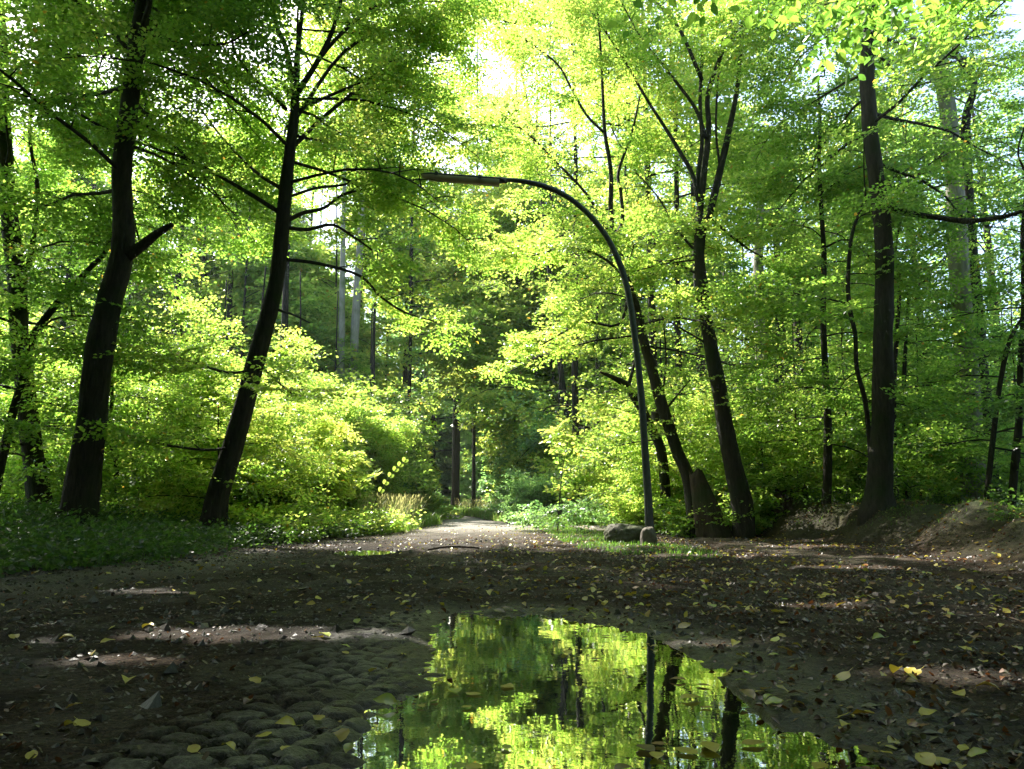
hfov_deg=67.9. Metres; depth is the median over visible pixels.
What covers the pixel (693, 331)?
young tree
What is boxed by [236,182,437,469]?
tall tree
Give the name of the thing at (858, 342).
young tree
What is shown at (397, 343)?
young tree
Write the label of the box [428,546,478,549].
dead stick
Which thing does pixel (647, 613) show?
leaf litter
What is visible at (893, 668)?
fallen leaf
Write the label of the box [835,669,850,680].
fallen leaf
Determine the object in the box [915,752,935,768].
fallen leaf
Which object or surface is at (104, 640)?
fallen leaf
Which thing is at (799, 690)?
fallen leaf
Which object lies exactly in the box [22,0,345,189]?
beech tree
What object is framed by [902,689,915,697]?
fallen leaf
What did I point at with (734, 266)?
tall tree
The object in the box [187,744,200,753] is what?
fallen leaf
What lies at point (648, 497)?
access door
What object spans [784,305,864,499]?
young tree
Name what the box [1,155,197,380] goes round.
tall tree
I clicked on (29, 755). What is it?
fallen leaf
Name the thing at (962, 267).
pale beech tree
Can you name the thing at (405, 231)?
tall tree
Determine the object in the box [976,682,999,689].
fallen leaf
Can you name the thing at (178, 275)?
tall tree
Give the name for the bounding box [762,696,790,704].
fallen leaf
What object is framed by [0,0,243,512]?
beech tree
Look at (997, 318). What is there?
young tree
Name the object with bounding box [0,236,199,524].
bush
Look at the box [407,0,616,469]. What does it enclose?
tall tree
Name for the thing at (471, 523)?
path
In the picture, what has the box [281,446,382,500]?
bush
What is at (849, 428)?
slender tree
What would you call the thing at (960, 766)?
floating litter
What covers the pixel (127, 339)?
young tree
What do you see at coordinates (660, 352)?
tall tree
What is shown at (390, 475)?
shoot
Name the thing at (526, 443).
tall tree
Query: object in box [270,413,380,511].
bush
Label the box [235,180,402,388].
tall tree
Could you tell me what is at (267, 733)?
fallen leaf
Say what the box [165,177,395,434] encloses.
tall tree
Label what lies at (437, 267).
tall tree
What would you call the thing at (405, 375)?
tall tree
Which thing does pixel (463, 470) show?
tall tree
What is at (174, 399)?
bush
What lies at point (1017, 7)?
sky
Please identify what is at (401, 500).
tall grass
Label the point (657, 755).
fallen leaf
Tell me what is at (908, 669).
fallen leaf
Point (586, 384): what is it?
tall tree
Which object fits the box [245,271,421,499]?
young tree
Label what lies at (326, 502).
bush
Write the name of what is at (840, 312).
slender tree
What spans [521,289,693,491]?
young tree
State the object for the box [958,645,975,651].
fallen leaf
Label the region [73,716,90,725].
fallen leaf
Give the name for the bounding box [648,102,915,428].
beech tree
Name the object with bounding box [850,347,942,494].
young tree
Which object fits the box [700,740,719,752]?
fallen leaf
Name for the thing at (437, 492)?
bush
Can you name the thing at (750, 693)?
fallen leaf
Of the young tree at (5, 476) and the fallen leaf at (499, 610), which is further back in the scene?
the young tree at (5, 476)
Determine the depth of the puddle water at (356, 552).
11.75 m
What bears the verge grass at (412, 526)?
on the ground at (976, 525)
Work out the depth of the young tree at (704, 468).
22.08 m
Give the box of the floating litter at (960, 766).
[318,607,966,768]
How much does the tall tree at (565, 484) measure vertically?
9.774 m
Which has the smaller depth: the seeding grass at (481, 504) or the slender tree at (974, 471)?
the slender tree at (974, 471)
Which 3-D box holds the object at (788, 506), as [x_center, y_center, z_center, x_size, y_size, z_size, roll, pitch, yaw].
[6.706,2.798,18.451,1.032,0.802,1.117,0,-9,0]
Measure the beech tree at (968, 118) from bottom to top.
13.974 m
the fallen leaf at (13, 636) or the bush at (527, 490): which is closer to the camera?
the fallen leaf at (13, 636)
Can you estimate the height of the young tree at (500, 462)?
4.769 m
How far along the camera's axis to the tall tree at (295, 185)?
47.13 m
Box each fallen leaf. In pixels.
[8,634,19,638]
[25,750,37,760]
[64,720,76,725]
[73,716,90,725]
[99,638,114,643]
[122,675,135,683]
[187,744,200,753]
[222,741,236,750]
[243,697,251,703]
[249,676,260,682]
[256,731,271,736]
[275,715,296,725]
[313,715,324,719]
[333,728,349,741]
[343,739,353,752]
[373,693,403,704]
[449,688,460,693]
[453,763,467,767]
[465,692,482,694]
[466,763,482,768]
[494,608,505,612]
[501,683,513,687]
[502,744,510,749]
[614,763,632,768]
[636,743,654,751]
[649,751,663,759]
[652,741,671,744]
[674,747,704,755]
[678,622,690,627]
[680,694,699,698]
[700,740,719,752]
[722,666,732,675]
[731,639,739,645]
[734,739,764,744]
[737,686,755,699]
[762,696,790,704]
[763,693,772,700]
[771,636,779,640]
[772,684,788,691]
[788,689,807,693]
[811,760,828,768]
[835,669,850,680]
[839,719,850,726]
[851,709,875,713]
[858,744,877,752]
[872,633,888,639]
[887,735,899,743]
[889,664,901,672]
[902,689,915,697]
[904,667,915,672]
[904,673,917,679]
[904,716,918,726]
[905,677,919,682]
[909,667,922,674]
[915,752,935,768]
[919,707,936,716]
[920,755,954,764]
[951,689,965,696]
[957,744,968,751]
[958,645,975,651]
[966,747,987,756]
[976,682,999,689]
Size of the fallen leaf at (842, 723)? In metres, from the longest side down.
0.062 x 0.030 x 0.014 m
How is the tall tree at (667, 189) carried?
on the ground at (976, 525)
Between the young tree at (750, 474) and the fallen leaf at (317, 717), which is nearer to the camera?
the fallen leaf at (317, 717)
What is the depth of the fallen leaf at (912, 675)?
2.78 m
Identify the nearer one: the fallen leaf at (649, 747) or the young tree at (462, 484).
the fallen leaf at (649, 747)
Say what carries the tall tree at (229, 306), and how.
on the ground at (976, 525)
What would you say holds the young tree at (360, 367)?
on the ground at (976, 525)
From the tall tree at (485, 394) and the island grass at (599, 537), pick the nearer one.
the island grass at (599, 537)
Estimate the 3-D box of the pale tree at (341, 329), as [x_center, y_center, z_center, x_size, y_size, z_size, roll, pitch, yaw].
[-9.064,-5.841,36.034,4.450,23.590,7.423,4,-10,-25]
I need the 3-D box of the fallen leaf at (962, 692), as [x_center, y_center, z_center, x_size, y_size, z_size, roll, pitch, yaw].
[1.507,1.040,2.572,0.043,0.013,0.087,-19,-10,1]
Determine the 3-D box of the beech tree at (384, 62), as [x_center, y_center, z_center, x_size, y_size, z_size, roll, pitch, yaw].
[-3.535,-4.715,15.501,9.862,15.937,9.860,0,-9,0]
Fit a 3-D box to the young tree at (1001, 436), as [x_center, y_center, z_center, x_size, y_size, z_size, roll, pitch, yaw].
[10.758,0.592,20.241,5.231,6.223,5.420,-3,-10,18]
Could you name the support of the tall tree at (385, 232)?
on the ground at (976, 525)
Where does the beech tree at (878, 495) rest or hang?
on the ground at (976, 525)
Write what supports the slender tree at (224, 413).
on the ground at (976, 525)
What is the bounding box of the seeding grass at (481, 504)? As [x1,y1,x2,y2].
[456,497,509,512]
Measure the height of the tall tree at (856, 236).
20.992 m
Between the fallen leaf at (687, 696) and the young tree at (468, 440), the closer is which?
the fallen leaf at (687, 696)
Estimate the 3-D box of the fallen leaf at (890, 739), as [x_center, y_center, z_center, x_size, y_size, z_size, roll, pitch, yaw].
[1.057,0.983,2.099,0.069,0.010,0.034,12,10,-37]
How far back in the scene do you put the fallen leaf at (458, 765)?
1.94 m
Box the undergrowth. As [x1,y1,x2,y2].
[0,493,397,577]
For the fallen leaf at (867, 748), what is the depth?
2.08 m
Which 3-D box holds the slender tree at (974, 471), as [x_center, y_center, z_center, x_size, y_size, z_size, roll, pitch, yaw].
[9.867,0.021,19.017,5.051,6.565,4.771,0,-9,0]
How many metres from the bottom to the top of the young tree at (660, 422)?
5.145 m
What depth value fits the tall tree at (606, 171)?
49.41 m
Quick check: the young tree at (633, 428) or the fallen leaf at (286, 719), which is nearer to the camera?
the fallen leaf at (286, 719)
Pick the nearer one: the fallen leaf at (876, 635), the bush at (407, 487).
the fallen leaf at (876, 635)
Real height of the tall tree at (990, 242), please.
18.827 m
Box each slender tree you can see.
[46,292,283,509]
[693,60,976,503]
[733,118,989,456]
[804,211,1018,500]
[806,260,1023,501]
[854,266,1023,500]
[857,114,1023,504]
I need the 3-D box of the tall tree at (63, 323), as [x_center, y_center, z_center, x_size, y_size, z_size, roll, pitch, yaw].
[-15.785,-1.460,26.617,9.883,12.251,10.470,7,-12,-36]
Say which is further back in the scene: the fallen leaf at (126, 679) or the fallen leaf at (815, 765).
the fallen leaf at (126, 679)
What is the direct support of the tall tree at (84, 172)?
on the ground at (976, 525)
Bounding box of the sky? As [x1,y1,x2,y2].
[5,0,1023,362]
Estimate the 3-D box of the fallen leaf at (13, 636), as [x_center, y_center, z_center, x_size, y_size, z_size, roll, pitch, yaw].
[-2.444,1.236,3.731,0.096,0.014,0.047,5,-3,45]
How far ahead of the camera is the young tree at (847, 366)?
23.37 m
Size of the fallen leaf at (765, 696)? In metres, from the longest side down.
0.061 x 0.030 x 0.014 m
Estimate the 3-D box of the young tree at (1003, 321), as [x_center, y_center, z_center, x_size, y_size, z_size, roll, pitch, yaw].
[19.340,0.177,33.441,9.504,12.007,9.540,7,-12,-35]
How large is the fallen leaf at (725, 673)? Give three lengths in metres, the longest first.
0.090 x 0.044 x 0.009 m
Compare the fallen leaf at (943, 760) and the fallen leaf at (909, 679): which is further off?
the fallen leaf at (909, 679)
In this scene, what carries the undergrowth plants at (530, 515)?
on the ground at (976, 525)
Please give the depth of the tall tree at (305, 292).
37.32 m
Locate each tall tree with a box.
[0,121,213,351]
[0,131,109,328]
[0,192,102,384]
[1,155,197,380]
[4,177,75,449]
[6,110,315,481]
[64,106,226,355]
[87,108,317,392]
[132,175,335,372]
[138,116,365,381]
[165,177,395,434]
[165,207,338,386]
[171,96,439,422]
[183,187,380,385]
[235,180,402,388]
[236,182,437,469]
[299,102,427,356]
[304,150,443,501]
[305,2,535,519]
[321,147,446,403]
[349,209,460,507]
[353,248,457,489]
[366,285,477,504]
[376,33,549,506]
[377,211,478,495]
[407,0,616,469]
[408,0,701,484]
[408,237,518,471]
[412,83,662,466]
[414,272,466,496]
[429,214,511,505]
[432,0,668,501]
[437,271,478,503]
[443,295,601,514]
[443,424,614,491]
[445,282,542,506]
[450,185,602,479]
[460,0,812,461]
[475,0,700,498]
[481,347,620,518]
[494,137,736,494]
[527,305,665,524]
[528,0,850,433]
[529,138,664,381]
[565,56,818,464]
[570,307,741,514]
[578,130,739,398]
[662,130,835,396]
[684,59,938,459]
[748,128,925,377]
[764,82,995,414]
[799,79,1023,497]
[850,41,1023,488]
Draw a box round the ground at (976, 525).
[0,499,1023,768]
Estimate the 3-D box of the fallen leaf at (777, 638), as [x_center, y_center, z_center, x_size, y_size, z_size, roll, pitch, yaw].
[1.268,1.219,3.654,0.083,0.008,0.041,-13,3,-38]
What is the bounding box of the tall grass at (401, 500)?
[351,492,437,520]
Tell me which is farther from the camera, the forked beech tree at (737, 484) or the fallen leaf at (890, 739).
the forked beech tree at (737, 484)
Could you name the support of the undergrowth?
on the ground at (976, 525)
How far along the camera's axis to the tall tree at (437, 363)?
43.47 m
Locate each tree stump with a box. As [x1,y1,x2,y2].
[688,468,732,537]
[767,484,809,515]
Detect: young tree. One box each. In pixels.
[0,270,149,505]
[0,281,87,486]
[0,307,78,504]
[0,307,150,504]
[0,335,79,497]
[2,282,179,487]
[7,375,162,492]
[15,282,262,518]
[105,317,245,502]
[122,280,285,401]
[136,266,381,480]
[143,352,263,499]
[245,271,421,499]
[249,346,360,436]
[263,291,438,506]
[306,307,446,509]
[429,353,500,505]
[442,453,474,509]
[451,397,513,505]
[470,437,546,512]
[508,286,623,468]
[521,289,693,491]
[556,285,751,491]
[569,413,676,525]
[573,362,716,525]
[594,326,764,526]
[616,385,767,506]
[628,269,807,412]
[628,295,817,499]
[665,272,816,493]
[669,316,801,464]
[670,332,855,503]
[682,255,911,510]
[746,258,955,500]
[772,251,921,412]
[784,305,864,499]
[789,344,959,503]
[816,270,949,419]
[832,287,1023,503]
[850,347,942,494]
[853,312,1023,501]
[897,298,1023,499]
[898,246,1023,505]
[901,248,1023,491]
[937,264,1020,421]
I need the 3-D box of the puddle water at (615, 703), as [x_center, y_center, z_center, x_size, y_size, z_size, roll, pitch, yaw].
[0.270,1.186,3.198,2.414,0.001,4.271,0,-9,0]
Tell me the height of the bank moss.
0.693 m
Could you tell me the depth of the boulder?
13.80 m
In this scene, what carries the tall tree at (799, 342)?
on the ground at (976, 525)
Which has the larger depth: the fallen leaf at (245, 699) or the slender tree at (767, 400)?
the slender tree at (767, 400)
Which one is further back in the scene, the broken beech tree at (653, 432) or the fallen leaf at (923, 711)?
the broken beech tree at (653, 432)
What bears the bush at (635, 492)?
on the ground at (976, 525)
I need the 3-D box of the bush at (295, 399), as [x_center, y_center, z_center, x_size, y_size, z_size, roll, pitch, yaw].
[-6.907,1.132,18.801,5.734,5.113,5.362,0,-9,0]
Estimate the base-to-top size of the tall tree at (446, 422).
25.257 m
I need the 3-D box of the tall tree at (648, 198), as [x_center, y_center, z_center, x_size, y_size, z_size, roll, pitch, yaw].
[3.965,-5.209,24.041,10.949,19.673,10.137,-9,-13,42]
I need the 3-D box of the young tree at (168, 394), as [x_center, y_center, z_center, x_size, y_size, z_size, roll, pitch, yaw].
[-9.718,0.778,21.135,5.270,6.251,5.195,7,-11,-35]
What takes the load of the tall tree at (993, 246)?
on the ground at (976, 525)
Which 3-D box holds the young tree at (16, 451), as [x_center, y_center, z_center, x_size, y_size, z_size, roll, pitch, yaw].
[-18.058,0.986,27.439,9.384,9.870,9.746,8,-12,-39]
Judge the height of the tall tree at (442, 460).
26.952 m
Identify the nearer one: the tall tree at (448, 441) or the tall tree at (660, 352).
the tall tree at (660, 352)
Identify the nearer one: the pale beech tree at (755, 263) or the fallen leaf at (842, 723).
the fallen leaf at (842, 723)
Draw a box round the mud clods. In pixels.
[0,516,1023,768]
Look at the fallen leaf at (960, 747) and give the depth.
2.02 m
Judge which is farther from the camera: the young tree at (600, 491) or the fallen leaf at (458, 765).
the young tree at (600, 491)
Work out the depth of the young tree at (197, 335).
17.47 m
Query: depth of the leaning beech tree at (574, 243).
18.38 m
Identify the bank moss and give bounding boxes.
[776,497,1018,527]
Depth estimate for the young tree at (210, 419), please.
23.77 m
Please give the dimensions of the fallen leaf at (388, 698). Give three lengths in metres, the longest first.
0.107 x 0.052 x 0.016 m
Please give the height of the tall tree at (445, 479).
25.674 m
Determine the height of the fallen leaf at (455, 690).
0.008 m
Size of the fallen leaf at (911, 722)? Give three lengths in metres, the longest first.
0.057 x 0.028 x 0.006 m
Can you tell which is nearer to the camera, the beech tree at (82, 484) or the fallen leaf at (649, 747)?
the fallen leaf at (649, 747)
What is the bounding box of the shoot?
[372,457,408,509]
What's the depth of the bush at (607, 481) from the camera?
26.07 m
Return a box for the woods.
[150,298,1019,490]
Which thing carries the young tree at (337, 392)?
on the ground at (976, 525)
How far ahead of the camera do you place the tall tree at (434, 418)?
58.53 m
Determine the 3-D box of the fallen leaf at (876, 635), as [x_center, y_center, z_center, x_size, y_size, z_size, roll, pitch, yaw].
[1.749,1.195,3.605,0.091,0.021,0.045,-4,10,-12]
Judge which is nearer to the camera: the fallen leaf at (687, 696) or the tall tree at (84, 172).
the fallen leaf at (687, 696)
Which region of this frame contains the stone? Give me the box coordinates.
[640,527,656,545]
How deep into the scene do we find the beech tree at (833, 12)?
6.10 m
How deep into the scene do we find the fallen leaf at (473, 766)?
1.92 m
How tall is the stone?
0.429 m
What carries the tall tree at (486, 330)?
on the ground at (976, 525)
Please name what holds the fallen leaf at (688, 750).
on the puddle water at (615, 703)
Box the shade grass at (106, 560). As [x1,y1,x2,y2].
[0,532,264,570]
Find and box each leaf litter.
[0,499,1023,768]
[1,498,1023,618]
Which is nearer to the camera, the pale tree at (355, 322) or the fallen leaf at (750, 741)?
the fallen leaf at (750, 741)
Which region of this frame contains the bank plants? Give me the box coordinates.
[792,482,1023,520]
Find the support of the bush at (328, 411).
on the ground at (976, 525)
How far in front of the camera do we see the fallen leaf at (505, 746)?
2.09 m
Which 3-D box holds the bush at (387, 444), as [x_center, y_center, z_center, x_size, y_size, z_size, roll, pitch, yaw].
[-5.599,2.327,26.787,5.072,4.604,5.781,0,-9,0]
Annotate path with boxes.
[396,514,661,533]
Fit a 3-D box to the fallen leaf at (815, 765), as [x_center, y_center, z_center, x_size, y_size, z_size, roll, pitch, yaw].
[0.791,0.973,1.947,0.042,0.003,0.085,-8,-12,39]
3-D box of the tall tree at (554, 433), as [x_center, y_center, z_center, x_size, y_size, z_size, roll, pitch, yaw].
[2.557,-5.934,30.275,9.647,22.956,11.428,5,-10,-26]
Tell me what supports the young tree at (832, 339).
on the ground at (976, 525)
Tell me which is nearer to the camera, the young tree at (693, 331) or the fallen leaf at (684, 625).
the fallen leaf at (684, 625)
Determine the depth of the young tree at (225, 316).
29.84 m
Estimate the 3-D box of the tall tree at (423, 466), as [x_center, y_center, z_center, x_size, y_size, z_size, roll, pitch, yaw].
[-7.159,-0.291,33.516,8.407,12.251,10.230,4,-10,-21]
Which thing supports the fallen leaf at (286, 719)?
on the cobbled road
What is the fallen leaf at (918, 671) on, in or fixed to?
on the ground at (976, 525)
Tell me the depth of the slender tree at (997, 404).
14.89 m
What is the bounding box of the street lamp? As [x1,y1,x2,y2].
[421,171,653,527]
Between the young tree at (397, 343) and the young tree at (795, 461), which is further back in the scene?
the young tree at (397, 343)
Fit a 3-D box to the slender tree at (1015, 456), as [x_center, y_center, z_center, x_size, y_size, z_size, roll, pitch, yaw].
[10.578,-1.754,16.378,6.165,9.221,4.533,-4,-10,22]
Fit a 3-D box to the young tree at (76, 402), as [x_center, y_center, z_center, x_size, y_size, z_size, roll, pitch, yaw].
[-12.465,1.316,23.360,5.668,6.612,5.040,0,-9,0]
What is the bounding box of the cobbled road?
[69,613,424,768]
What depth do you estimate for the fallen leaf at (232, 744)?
1.97 m
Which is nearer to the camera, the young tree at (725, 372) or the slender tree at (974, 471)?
the slender tree at (974, 471)
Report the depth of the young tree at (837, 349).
19.99 m
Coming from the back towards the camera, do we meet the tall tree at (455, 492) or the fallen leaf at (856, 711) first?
the tall tree at (455, 492)
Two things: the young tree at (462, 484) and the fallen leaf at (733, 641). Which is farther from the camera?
the young tree at (462, 484)
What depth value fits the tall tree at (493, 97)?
46.72 m
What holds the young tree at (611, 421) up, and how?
on the ground at (976, 525)
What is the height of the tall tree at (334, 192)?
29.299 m
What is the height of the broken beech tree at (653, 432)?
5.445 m
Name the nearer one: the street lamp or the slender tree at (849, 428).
the street lamp
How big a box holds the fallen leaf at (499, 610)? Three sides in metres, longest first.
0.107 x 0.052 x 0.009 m
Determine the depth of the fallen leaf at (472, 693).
2.71 m
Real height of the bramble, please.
1.018 m
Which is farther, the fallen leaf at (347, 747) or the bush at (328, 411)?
the bush at (328, 411)
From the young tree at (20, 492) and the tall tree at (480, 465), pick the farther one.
the tall tree at (480, 465)
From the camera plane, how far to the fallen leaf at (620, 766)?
1.92 m
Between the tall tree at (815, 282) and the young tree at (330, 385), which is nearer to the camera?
the young tree at (330, 385)
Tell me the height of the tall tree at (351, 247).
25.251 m
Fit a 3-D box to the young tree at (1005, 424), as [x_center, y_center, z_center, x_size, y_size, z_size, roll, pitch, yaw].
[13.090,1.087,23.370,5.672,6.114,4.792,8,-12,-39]
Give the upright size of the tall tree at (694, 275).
19.330 m
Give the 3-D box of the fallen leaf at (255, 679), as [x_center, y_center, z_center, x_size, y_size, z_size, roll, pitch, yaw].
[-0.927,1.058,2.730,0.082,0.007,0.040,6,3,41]
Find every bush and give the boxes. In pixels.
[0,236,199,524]
[0,311,242,514]
[100,367,339,534]
[104,324,340,513]
[180,324,369,511]
[194,452,353,514]
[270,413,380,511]
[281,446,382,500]
[292,393,426,508]
[381,462,426,506]
[412,469,443,500]
[494,465,590,519]
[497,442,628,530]
[587,458,631,519]
[605,465,753,531]
[653,481,789,537]
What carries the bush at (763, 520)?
on the ground at (976, 525)
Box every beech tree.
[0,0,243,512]
[0,0,327,533]
[0,0,570,536]
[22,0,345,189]
[462,0,822,537]
[524,0,826,538]
[563,338,740,532]
[606,0,1010,85]
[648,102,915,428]
[672,0,1023,525]
[690,70,901,467]
[768,0,1023,502]
[815,0,1023,501]
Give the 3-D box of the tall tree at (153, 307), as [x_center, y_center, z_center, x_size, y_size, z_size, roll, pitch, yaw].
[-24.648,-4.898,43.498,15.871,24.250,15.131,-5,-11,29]
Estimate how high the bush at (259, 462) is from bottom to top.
4.142 m
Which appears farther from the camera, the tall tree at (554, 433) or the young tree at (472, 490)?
the young tree at (472, 490)
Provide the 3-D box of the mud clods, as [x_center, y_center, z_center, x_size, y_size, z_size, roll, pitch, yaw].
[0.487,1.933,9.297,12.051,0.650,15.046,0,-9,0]
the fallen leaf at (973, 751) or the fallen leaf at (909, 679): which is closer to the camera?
the fallen leaf at (973, 751)
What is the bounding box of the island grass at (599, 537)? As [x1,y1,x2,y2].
[533,524,721,559]
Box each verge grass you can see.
[321,512,442,537]
[368,505,616,526]
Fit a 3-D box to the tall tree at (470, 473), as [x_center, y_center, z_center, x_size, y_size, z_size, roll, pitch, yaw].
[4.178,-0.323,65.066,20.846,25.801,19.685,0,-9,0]
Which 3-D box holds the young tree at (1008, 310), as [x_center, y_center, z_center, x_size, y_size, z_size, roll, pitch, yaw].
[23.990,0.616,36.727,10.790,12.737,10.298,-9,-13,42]
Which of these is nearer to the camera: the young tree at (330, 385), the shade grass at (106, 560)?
the shade grass at (106, 560)
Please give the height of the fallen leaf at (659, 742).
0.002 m
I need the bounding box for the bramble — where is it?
[185,495,426,542]
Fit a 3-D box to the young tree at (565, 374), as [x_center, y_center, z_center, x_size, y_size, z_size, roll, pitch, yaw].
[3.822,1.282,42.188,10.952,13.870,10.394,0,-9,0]
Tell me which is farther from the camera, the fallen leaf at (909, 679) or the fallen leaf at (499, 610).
the fallen leaf at (499, 610)
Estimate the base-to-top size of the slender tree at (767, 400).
10.998 m
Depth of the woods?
69.28 m
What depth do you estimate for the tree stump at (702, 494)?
17.42 m
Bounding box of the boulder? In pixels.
[603,523,644,543]
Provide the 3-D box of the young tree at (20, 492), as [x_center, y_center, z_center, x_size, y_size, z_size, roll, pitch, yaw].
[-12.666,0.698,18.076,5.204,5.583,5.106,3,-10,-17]
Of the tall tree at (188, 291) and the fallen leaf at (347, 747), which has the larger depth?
the tall tree at (188, 291)
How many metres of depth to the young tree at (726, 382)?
27.43 m
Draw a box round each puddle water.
[334,549,395,555]
[345,610,884,768]
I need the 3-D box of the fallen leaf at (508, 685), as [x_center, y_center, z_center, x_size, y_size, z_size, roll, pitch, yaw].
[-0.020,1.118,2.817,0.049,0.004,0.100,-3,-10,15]
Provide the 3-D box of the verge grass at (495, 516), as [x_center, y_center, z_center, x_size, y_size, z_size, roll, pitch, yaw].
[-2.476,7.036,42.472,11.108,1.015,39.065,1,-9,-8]
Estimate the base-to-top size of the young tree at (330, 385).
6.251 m
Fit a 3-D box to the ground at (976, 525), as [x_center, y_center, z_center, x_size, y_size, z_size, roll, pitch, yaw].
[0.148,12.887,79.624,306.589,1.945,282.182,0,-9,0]
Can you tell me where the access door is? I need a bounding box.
[647,496,651,513]
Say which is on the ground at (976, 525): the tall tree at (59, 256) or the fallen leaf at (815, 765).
the tall tree at (59, 256)
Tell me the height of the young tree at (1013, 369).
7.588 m
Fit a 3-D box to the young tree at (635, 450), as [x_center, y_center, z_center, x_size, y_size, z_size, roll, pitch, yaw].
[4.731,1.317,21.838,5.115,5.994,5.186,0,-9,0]
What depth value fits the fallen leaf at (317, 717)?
2.26 m
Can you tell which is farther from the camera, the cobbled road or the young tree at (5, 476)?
the young tree at (5, 476)
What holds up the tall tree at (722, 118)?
on the ground at (976, 525)
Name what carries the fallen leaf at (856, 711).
on the ground at (976, 525)
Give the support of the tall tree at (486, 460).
on the ground at (976, 525)
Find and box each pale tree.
[289,23,369,383]
[312,48,477,385]
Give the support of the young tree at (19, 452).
on the ground at (976, 525)
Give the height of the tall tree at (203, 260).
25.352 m
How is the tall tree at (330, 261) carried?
on the ground at (976, 525)
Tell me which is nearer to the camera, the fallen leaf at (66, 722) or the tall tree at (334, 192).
the fallen leaf at (66, 722)
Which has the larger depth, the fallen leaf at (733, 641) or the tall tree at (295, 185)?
the tall tree at (295, 185)
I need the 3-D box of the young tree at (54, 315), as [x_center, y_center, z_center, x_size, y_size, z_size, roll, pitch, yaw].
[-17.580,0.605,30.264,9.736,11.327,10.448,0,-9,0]
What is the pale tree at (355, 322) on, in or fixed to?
on the ground at (976, 525)
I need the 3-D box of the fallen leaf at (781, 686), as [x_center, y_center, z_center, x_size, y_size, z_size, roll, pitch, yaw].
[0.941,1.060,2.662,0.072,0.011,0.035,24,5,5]

